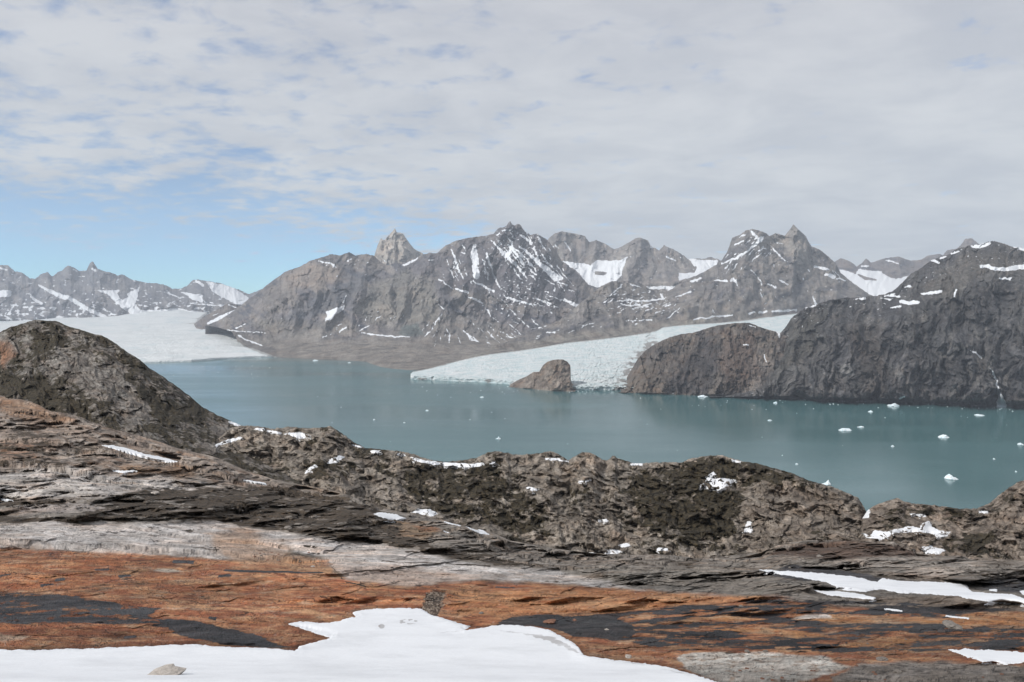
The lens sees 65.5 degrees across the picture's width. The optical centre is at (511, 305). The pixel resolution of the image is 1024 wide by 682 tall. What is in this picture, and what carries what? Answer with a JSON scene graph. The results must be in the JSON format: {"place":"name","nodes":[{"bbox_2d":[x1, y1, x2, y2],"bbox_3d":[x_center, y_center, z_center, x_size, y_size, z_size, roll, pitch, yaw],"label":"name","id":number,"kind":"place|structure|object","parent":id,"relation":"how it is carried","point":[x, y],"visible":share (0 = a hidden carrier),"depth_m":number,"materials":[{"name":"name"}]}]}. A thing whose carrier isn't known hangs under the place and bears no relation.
{"place":"outdoors","nodes":[
{"label":"outdoors","id":0,"kind":"place"},
{"bbox_2d":[0,262,261,320],"bbox_3d":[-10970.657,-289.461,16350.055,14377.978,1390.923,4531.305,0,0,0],"label":"mountain","id":1,"kind":"structure","parent":0,"point":[92,290],"depth_m":15523.23,"materials":[{"name":"grey stone"}]},
{"bbox_2d":[0,310,273,362],"bbox_3d":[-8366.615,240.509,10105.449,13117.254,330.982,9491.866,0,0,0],"label":"glacier","id":2,"kind":"object","parent":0,"point":[161,336],"visible":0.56,"depth_m":8064.97,"materials":[{"name":"white ice"}]},
{"bbox_2d":[0,320,298,483],"bbox_3d":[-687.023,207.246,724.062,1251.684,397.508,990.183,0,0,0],"label":"hill","id":3,"kind":"structure","parent":0,"point":[55,366],"depth_m":371.54,"materials":[{"name":"grey stone"}]},
{"bbox_2d":[194,303,239,329],"bbox_3d":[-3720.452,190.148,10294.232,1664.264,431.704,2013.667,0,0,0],"label":"snow patch","id":4,"kind":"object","parent":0,"point":[219,313],"depth_m":10376.26,"materials":[{"name":"white snow"}]},
{"bbox_2d":[374,228,422,264],"bbox_3d":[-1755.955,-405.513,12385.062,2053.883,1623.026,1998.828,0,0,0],"label":"mountain","id":5,"kind":"structure","parent":0,"point":[394,246],"depth_m":12382.82,"materials":[{"name":"grey stone"}]},
{"bbox_2d":[205,221,594,369],"bbox_3d":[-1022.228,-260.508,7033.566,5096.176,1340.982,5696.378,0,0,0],"label":"mountain","id":6,"kind":"structure","parent":0,"point":[456,300],"depth_m":7531.69,"materials":[{"name":"grey stone"}]},
{"bbox_2d":[422,589,446,614],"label":"gravel","id":7,"kind":"structure","parent":0,"point":[430,609],"depth_m":22.27,"materials":[{"name":"grey gravel"}]},
{"bbox_2d":[0,396,1023,681],"bbox_3d":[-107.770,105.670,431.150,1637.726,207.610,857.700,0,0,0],"label":"ground","id":8,"kind":"structure","parent":0,"point":[146,570],"depth_m":33.30,"materials":[{"name":"stone"}]},
{"bbox_2d":[0,498,13,502],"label":"snow patch","id":9,"kind":"object","parent":8,"relation":"on","point":[5,500],"visible":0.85,"depth_m":89.36,"materials":[{"name":"white snow"}]},
{"bbox_2d":[112,469,137,474],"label":"snow patch","id":10,"kind":"object","parent":8,"relation":"on","point":[122,471],"visible":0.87,"depth_m":137.62,"materials":[{"name":"white snow"}]},
{"bbox_2d":[102,445,176,462],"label":"snow patch","id":11,"kind":"object","parent":8,"relation":"on","point":[142,455],"visible":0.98,"depth_m":189.89,"materials":[{"name":"white snow"}]},
{"bbox_2d":[243,480,266,484],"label":"snow patch","id":12,"kind":"object","parent":8,"relation":"on","point":[255,482],"visible":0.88,"depth_m":193.56,"materials":[{"name":"white snow"}]},
{"bbox_2d":[0,608,716,681],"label":"snow patch","id":13,"kind":"object","parent":8,"relation":"on","point":[396,645],"visible":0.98,"depth_m":11.58,"materials":[{"name":"white snow"}]},
{"bbox_2d":[147,663,186,674],"bbox_3d":[-3.867,4.109,8.897,0.404,0.107,0.350,0,0,-2],"label":"boulder","id":14,"kind":"object","parent":13,"relation":"on","point":[169,669],"visible":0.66,"depth_m":8.88,"materials":[{"name":"stone"}]},
{"bbox_2d":[374,512,405,522],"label":"snow patch","id":15,"kind":"object","parent":8,"relation":"on","point":[388,516],"visible":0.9,"depth_m":138.52,"materials":[{"name":"white snow"}]},
{"bbox_2d":[466,526,488,534],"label":"snow patch","id":16,"kind":"object","parent":8,"relation":"on","point":[479,531],"visible":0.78,"depth_m":128.84,"materials":[{"name":"white snow"}]},
{"bbox_2d":[543,619,555,623],"bbox_3d":[0.878,7.261,18.252,0.309,0.102,0.220,0,0,-25],"label":"stone","id":17,"kind":"object","parent":8,"relation":"on","point":[550,621],"visible":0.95,"depth_m":18.21,"materials":[{"name":"brown stone"}]},
{"bbox_2d":[815,590,875,601],"bbox_3d":[10.906,9.699,26.647,1.856,1.893,6.325,0,0,15],"label":"snow patch","id":18,"kind":"object","parent":8,"relation":"on","point":[845,594],"visible":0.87,"depth_m":25.25,"materials":[{"name":"white snow"}]},
{"bbox_2d":[876,656,887,660],"bbox_3d":[5.337,5.108,11.492,0.175,0.061,0.146,0,0,-19],"label":"boulder","id":19,"kind":"object","parent":8,"relation":"on","point":[881,658],"visible":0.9,"depth_m":11.45,"materials":[{"name":"grey stone"}]},
{"bbox_2d":[760,569,1023,606],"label":"snow patch","id":20,"kind":"object","parent":8,"relation":"on","point":[849,583],"visible":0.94,"depth_m":32.25,"materials":[{"name":"white snow"}]},
{"bbox_2d":[884,608,901,611],"bbox_3d":[10.127,8.141,21.136,0.508,0.350,1.370,0,0,25],"label":"snow patch","id":21,"kind":"object","parent":8,"relation":"on","point":[893,609],"visible":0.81,"depth_m":21.06,"materials":[{"name":"white snow"}]},
{"bbox_2d":[893,669,901,673],"bbox_3d":[4.446,4.219,9.176,0.090,0.043,0.091,0,0,19],"label":"boulder","id":22,"kind":"object","parent":8,"relation":"on","point":[897,671],"visible":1,"depth_m":9.16,"materials":[{"name":"grey stone"}]},
{"bbox_2d":[942,620,962,629],"bbox_3d":[8.990,6.557,16.280,0.320,0.134,0.415,0,0,-3],"label":"boulder","id":23,"kind":"object","parent":8,"relation":"on","point":[949,624],"visible":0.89,"depth_m":16.20,"materials":[{"name":"grey stone"}]},
{"bbox_2d":[945,615,968,618],"bbox_3d":[10.932,7.693,19.547,0.553,0.823,2.598,0,0,27],"label":"snow patch","id":24,"kind":"object","parent":8,"relation":"on","point":[956,617],"visible":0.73,"depth_m":19.44,"materials":[{"name":"white snow"}]},
{"bbox_2d":[948,648,1023,664],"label":"snow patch","id":25,"kind":"object","parent":8,"relation":"on","point":[1003,657],"visible":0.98,"depth_m":11.78,"materials":[{"name":"white snow"}]},
{"bbox_2d":[0,0,1023,293],"label":"sky","id":26,"kind":"structure","parent":0,"point":[241,145],"materials":[{"name":"white"}]},
{"bbox_2d":[213,425,865,557],"bbox_3d":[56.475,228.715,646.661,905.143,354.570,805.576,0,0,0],"label":"hill","id":27,"kind":"structure","parent":0,"point":[647,508],"depth_m":291.96,"materials":[{"name":"grey stone"}]},
{"bbox_2d":[215,437,241,447],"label":"snow patch","id":28,"kind":"object","parent":27,"relation":"on","point":[229,440],"visible":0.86,"depth_m":330.33,"materials":[{"name":"white snow"}]},
{"bbox_2d":[266,430,281,436],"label":"snow patch","id":29,"kind":"object","parent":27,"relation":"on","point":[275,432],"visible":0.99,"depth_m":338.82,"materials":[{"name":"white snow"}]},
{"bbox_2d":[284,432,310,440],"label":"snow patch","id":30,"kind":"object","parent":27,"relation":"on","point":[299,435],"visible":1,"depth_m":333.43,"materials":[{"name":"white snow"}]},
{"bbox_2d":[305,465,317,473],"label":"snow patch","id":31,"kind":"object","parent":27,"relation":"on","point":[310,468],"visible":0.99,"depth_m":296.48,"materials":[{"name":"white snow"}]},
{"bbox_2d":[328,455,343,463],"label":"snow patch","id":32,"kind":"object","parent":27,"relation":"on","point":[339,457],"visible":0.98,"depth_m":307.42,"materials":[{"name":"white snow"}]},
{"bbox_2d":[370,450,381,454],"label":"snow patch","id":33,"kind":"object","parent":27,"relation":"on","point":[373,451],"visible":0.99,"depth_m":330.17,"materials":[{"name":"white snow"}]},
{"bbox_2d":[411,509,436,516],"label":"snow patch","id":34,"kind":"object","parent":27,"relation":"on","point":[430,512],"visible":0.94,"depth_m":267.45,"materials":[{"name":"white snow"}]},
{"bbox_2d":[409,456,483,469],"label":"snow patch","id":35,"kind":"object","parent":27,"relation":"on","point":[449,464],"visible":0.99,"depth_m":318.78,"materials":[{"name":"white snow"}]},
{"bbox_2d":[527,487,538,493],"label":"snow patch","id":36,"kind":"object","parent":27,"relation":"on","point":[532,489],"visible":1,"depth_m":291.77,"materials":[{"name":"white snow"}]},
{"bbox_2d":[545,458,568,463],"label":"snow patch","id":37,"kind":"object","parent":27,"relation":"on","point":[550,459],"visible":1,"depth_m":320.91,"materials":[{"name":"white snow"}]},
{"bbox_2d":[598,519,608,523],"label":"snow patch","id":38,"kind":"object","parent":27,"relation":"on","point":[604,521],"visible":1,"depth_m":276.60,"materials":[{"name":"white snow"}]},
{"bbox_2d":[598,549,624,553],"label":"snow patch","id":39,"kind":"object","parent":27,"relation":"on","point":[611,552],"visible":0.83,"depth_m":254.56,"materials":[{"name":"white snow"}]},
{"bbox_2d":[618,543,631,547],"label":"snow patch","id":40,"kind":"object","parent":27,"relation":"on","point":[624,545],"visible":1,"depth_m":259.87,"materials":[{"name":"white snow"}]},
{"bbox_2d":[656,548,670,552],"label":"snow patch","id":41,"kind":"object","parent":27,"relation":"on","point":[664,549],"visible":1,"depth_m":256.01,"materials":[{"name":"white snow"}]},
{"bbox_2d":[698,472,736,492],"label":"snow patch","id":42,"kind":"object","parent":27,"relation":"on","point":[718,483],"visible":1,"depth_m":307.10,"materials":[{"name":"white snow"}]},
{"bbox_2d":[742,529,752,533],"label":"snow patch","id":43,"kind":"object","parent":27,"relation":"on","point":[748,530],"visible":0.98,"depth_m":273.95,"materials":[{"name":"white snow"}]},
{"bbox_2d":[744,521,751,528],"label":"snow patch","id":44,"kind":"object","parent":27,"relation":"on","point":[747,524],"visible":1,"depth_m":278.63,"materials":[{"name":"white snow"}]},
{"bbox_2d":[509,359,575,391],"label":"rock knoll","id":45,"kind":"structure","parent":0,"point":[553,375],"depth_m":3784.87,"materials":[{"name":"grey stone"}]},
{"bbox_2d":[144,357,1023,511],"bbox_3d":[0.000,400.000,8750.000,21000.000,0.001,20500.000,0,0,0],"label":"water","id":46,"kind":"structure","parent":0,"point":[868,466],"depth_m":2670.93,"materials":[{"name":"teal liquid"}]},
{"bbox_2d":[839,428,850,430],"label":"iceberg","id":47,"kind":"object","parent":46,"relation":"on","point":[844,429],"visible":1,"depth_m":2538.76,"materials":[{"name":"white ice"}]},
{"bbox_2d":[887,403,898,406],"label":"iceberg","id":48,"kind":"object","parent":46,"relation":"on","point":[893,405],"visible":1,"depth_m":3146.75,"materials":[{"name":"white ice"}]},
{"bbox_2d":[944,474,957,479],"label":"iceberg","id":49,"kind":"object","parent":46,"relation":"on","point":[949,477],"visible":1,"depth_m":1829.41,"materials":[{"name":"white ice"}]},
{"bbox_2d":[411,313,797,389],"bbox_3d":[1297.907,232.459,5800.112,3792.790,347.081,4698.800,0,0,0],"label":"glacier","id":50,"kind":"object","parent":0,"point":[603,364],"visible":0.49,"depth_m":4863.57,"materials":[{"name":"white ice"}]},
{"bbox_2d":[548,231,720,291],"bbox_3d":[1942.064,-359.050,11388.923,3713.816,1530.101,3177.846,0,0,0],"label":"mountain","id":51,"kind":"structure","parent":0,"point":[595,265],"depth_m":11401.91,"materials":[{"name":"grey stone"}]},
{"bbox_2d":[461,224,871,359],"bbox_3d":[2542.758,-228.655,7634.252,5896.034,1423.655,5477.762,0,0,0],"label":"mountain","id":52,"kind":"structure","parent":0,"point":[754,274],"depth_m":7784.19,"materials":[{"name":"grey stone"}]},
{"bbox_2d":[618,323,787,395],"bbox_3d":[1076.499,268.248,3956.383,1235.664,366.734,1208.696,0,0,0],"label":"hill","id":53,"kind":"structure","parent":0,"point":[726,359],"depth_m":3693.41,"materials":[{"name":"grey stone"}]},
{"bbox_2d":[709,241,1023,407],"bbox_3d":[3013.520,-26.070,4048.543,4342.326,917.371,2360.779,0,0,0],"label":"cliff","id":54,"kind":"structure","parent":0,"point":[948,329],"depth_m":3402.47,"materials":[{"name":"grey stone"}]},
{"bbox_2d":[835,238,979,295],"bbox_3d":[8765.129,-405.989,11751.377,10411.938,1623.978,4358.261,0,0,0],"label":"mountain","id":55,"kind":"structure","parent":0,"point":[884,276],"depth_m":12149.28,"materials":[{"name":"white snow"}]},
{"bbox_2d":[857,480,1023,560],"bbox_3d":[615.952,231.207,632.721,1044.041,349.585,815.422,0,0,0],"label":"hill","id":56,"kind":"structure","parent":0,"point":[996,531],"depth_m":262.74,"materials":[{"name":"stone"}]},
{"bbox_2d":[863,509,869,517],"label":"snow patch","id":57,"kind":"object","parent":56,"relation":"on","point":[866,515],"visible":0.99,"depth_m":283.12,"materials":[{"name":"white snow"}]},
{"bbox_2d":[861,521,949,540],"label":"snow patch","id":58,"kind":"object","parent":56,"relation":"on","point":[927,528],"visible":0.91,"depth_m":256.44,"materials":[{"name":"white snow"}]},
{"bbox_2d":[910,514,925,518],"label":"snow patch","id":59,"kind":"object","parent":56,"relation":"on","point":[920,516],"visible":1,"depth_m":274.50,"materials":[{"name":"white snow"}]},
{"bbox_2d":[922,545,945,553],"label":"snow patch","id":60,"kind":"object","parent":56,"relation":"on","point":[931,550],"visible":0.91,"depth_m":243.96,"materials":[{"name":"white snow"}]}
]}

